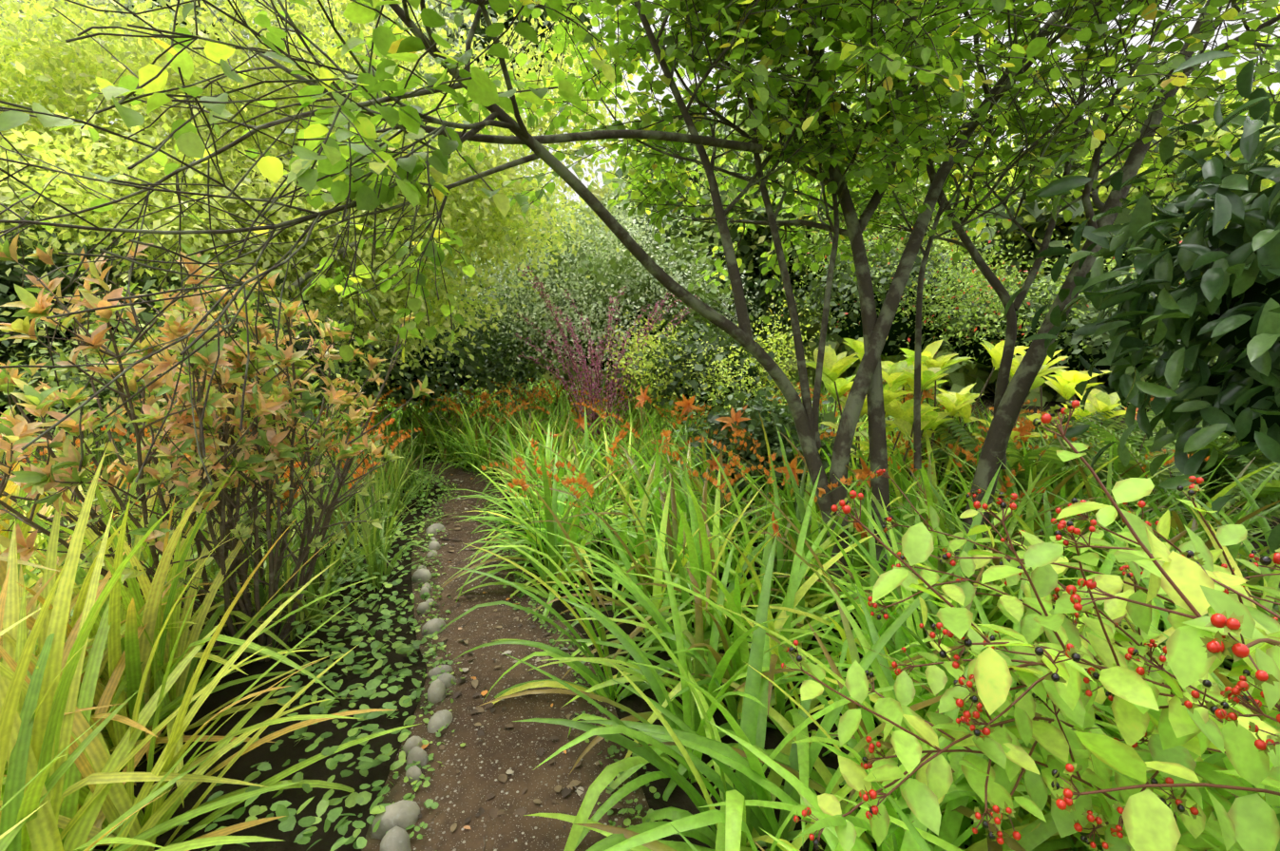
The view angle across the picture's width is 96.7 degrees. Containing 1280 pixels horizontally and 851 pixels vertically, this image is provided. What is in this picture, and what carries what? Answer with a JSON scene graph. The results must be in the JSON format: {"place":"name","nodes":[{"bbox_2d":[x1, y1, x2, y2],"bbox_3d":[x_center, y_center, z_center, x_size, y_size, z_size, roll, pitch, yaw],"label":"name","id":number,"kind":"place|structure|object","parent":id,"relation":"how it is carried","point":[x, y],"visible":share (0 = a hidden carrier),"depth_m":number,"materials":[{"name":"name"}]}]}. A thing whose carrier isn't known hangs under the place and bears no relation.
{"place":"outdoors","nodes":[
{"label":"outdoors","id":0,"kind":"place"},
{"bbox_2d":[293,454,662,850],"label":"garden path","id":1,"kind":"structure","parent":0,"point":[460,797],"depth_m":2.28,"materials":[{"name":"brown soil"}]},
{"bbox_2d":[357,456,673,841],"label":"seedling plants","id":2,"kind":"object","parent":1,"relation":"on","point":[429,803],"visible":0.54,"depth_m":2.73,"materials":[{"name":"green plant"}]},
{"bbox_2d":[415,460,623,850],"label":"path leaf litter","id":3,"kind":"object","parent":1,"relation":"on","point":[493,812],"visible":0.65,"depth_m":2.38,"materials":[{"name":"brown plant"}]},
{"bbox_2d":[0,380,1279,850],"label":"ground","id":4,"kind":"structure","parent":0,"point":[293,751],"depth_m":2.39,"materials":[{"name":"soil"}]},
{"bbox_2d":[0,420,420,850],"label":"sword leaf plants","id":5,"kind":"object","parent":4,"relation":"on","point":[68,716],"visible":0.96,"depth_m":1.78,"materials":[{"name":"green plant"}]},
{"bbox_2d":[0,233,434,668],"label":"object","id":6,"kind":"object","parent":4,"relation":"on","point":[274,449],"visible":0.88,"depth_m":2.37,"materials":[{"name":"orange plant"}]},
{"bbox_2d":[0,405,458,652],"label":"crocosmia plants","id":7,"kind":"object","parent":4,"relation":"on","point":[396,478],"visible":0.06,"depth_m":3.67,"materials":[{"name":"green plant"}]},
{"bbox_2d":[7,38,569,438],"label":"tree branches","id":8,"kind":"object","parent":4,"relation":"on","point":[309,274],"visible":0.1,"depth_m":5.89,"materials":[{"name":"brown wood"}]},
{"bbox_2d":[0,0,674,385],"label":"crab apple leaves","id":9,"kind":"object","parent":8,"relation":"attached to","point":[65,68],"visible":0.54,"depth_m":5.48,"materials":[{"name":"green plant"}]},
{"bbox_2d":[175,463,444,850],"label":"ground cover plants","id":10,"kind":"object","parent":4,"relation":"on","point":[289,821],"visible":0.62,"depth_m":2.29,"materials":[{"name":"green plant"}]},
{"bbox_2d":[371,523,456,850],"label":"edging stones","id":11,"kind":"object","parent":4,"relation":"on","point":[397,818],"visible":0.71,"depth_m":2.16,"materials":[{"name":"stone"}]},
{"bbox_2d":[0,377,1210,607],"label":"orange flowers","id":12,"kind":"object","parent":4,"relation":"on","point":[566,484],"visible":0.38,"depth_m":4.16,"materials":[{"name":"orange plant"}]},
{"bbox_2d":[515,264,699,460],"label":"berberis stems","id":13,"kind":"object","parent":4,"relation":"on","point":[591,385],"visible":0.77,"depth_m":6.69,"materials":[{"name":"purple plant"}]},
{"bbox_2d":[0,0,1216,506],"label":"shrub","id":14,"kind":"object","parent":4,"relation":"on","point":[775,409],"visible":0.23,"depth_m":7.08,"materials":[{"name":"green plant"}]},
{"bbox_2d":[477,204,753,381],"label":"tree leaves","id":15,"kind":"object","parent":14,"relation":"attached to","point":[678,248],"visible":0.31,"depth_m":8.34,"materials":[{"name":"green plant"}]},
{"bbox_2d":[0,0,1279,503],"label":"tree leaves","id":16,"kind":"object","parent":14,"relation":"attached to","point":[690,345],"visible":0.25,"depth_m":6.40,"materials":[{"name":"green plant"}]},
{"bbox_2d":[0,0,738,239],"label":"tree","id":17,"kind":"object","parent":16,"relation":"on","point":[440,11],"visible":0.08,"depth_m":12.47,"materials":[{"name":"green plant"}]},
{"bbox_2d":[431,165,787,397],"bbox_3d":[-0.524,-2.297,8.335,5.989,3.547,4.158,0,9,1],"label":"shrub","id":18,"kind":"object","parent":4,"relation":"on","point":[577,275],"visible":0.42,"depth_m":7.93,"materials":[{"name":"green plant"}]},
{"bbox_2d":[0,0,1279,622],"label":"tree","id":19,"kind":"object","parent":4,"relation":"on","point":[810,110],"visible":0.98,"depth_m":2.78,"materials":[{"name":"brown plant"}]},
{"bbox_2d":[0,42,1279,471],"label":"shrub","id":20,"kind":"object","parent":4,"relation":"on","point":[956,377],"visible":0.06,"depth_m":10.66,"materials":[{"name":"green plant"}]},
{"bbox_2d":[6,0,1279,473],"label":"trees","id":21,"kind":"object","parent":4,"relation":"on","point":[1253,293],"visible":0.04,"depth_m":6.50,"materials":[{"name":"green plant"}]},
{"bbox_2d":[275,371,1279,850],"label":"grassy plants","id":22,"kind":"object","parent":4,"relation":"on","point":[684,537],"visible":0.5,"depth_m":2.45,"materials":[{"name":"green plant"}]},
{"bbox_2d":[546,385,1154,582],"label":"orange flowers","id":23,"kind":"object","parent":4,"relation":"on","point":[687,405],"visible":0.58,"depth_m":4.45,"materials":[{"name":"orange plant"}]},
{"bbox_2d":[805,336,1137,524],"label":"leafy plants","id":24,"kind":"object","parent":4,"relation":"on","point":[893,374],"visible":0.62,"depth_m":4.56,"materials":[{"name":"plant"}]},
{"bbox_2d":[781,400,1279,850],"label":"hypericum shrub stems","id":25,"kind":"object","parent":4,"relation":"on","point":[1192,580],"visible":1,"depth_m":0.98,"materials":[{"name":"green plant"}]},
{"bbox_2d":[884,387,1279,550],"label":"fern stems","id":26,"kind":"object","parent":4,"relation":"on","point":[1270,491],"visible":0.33,"depth_m":4.17,"materials":[{"name":"green"}]},
{"bbox_2d":[1,0,1279,219],"label":"sky","id":27,"kind":"structure","parent":0,"point":[1231,71],"materials":[{"name":"white"}]},
{"bbox_2d":[591,20,1279,429],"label":"tree","id":28,"kind":"object","parent":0,"point":[1104,190],"visible":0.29,"depth_m":6.72,"materials":[{"name":"green plant"}]},
{"bbox_2d":[769,179,1218,381],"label":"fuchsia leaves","id":29,"kind":"object","parent":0,"point":[984,310],"visible":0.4,"depth_m":5.99,"materials":[{"name":"green plant"}]},
{"bbox_2d":[1004,50,1279,553],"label":"shrub","id":30,"kind":"object","parent":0,"point":[1214,263],"visible":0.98,"depth_m":2.21,"materials":[{"name":"green plant"}]}
]}

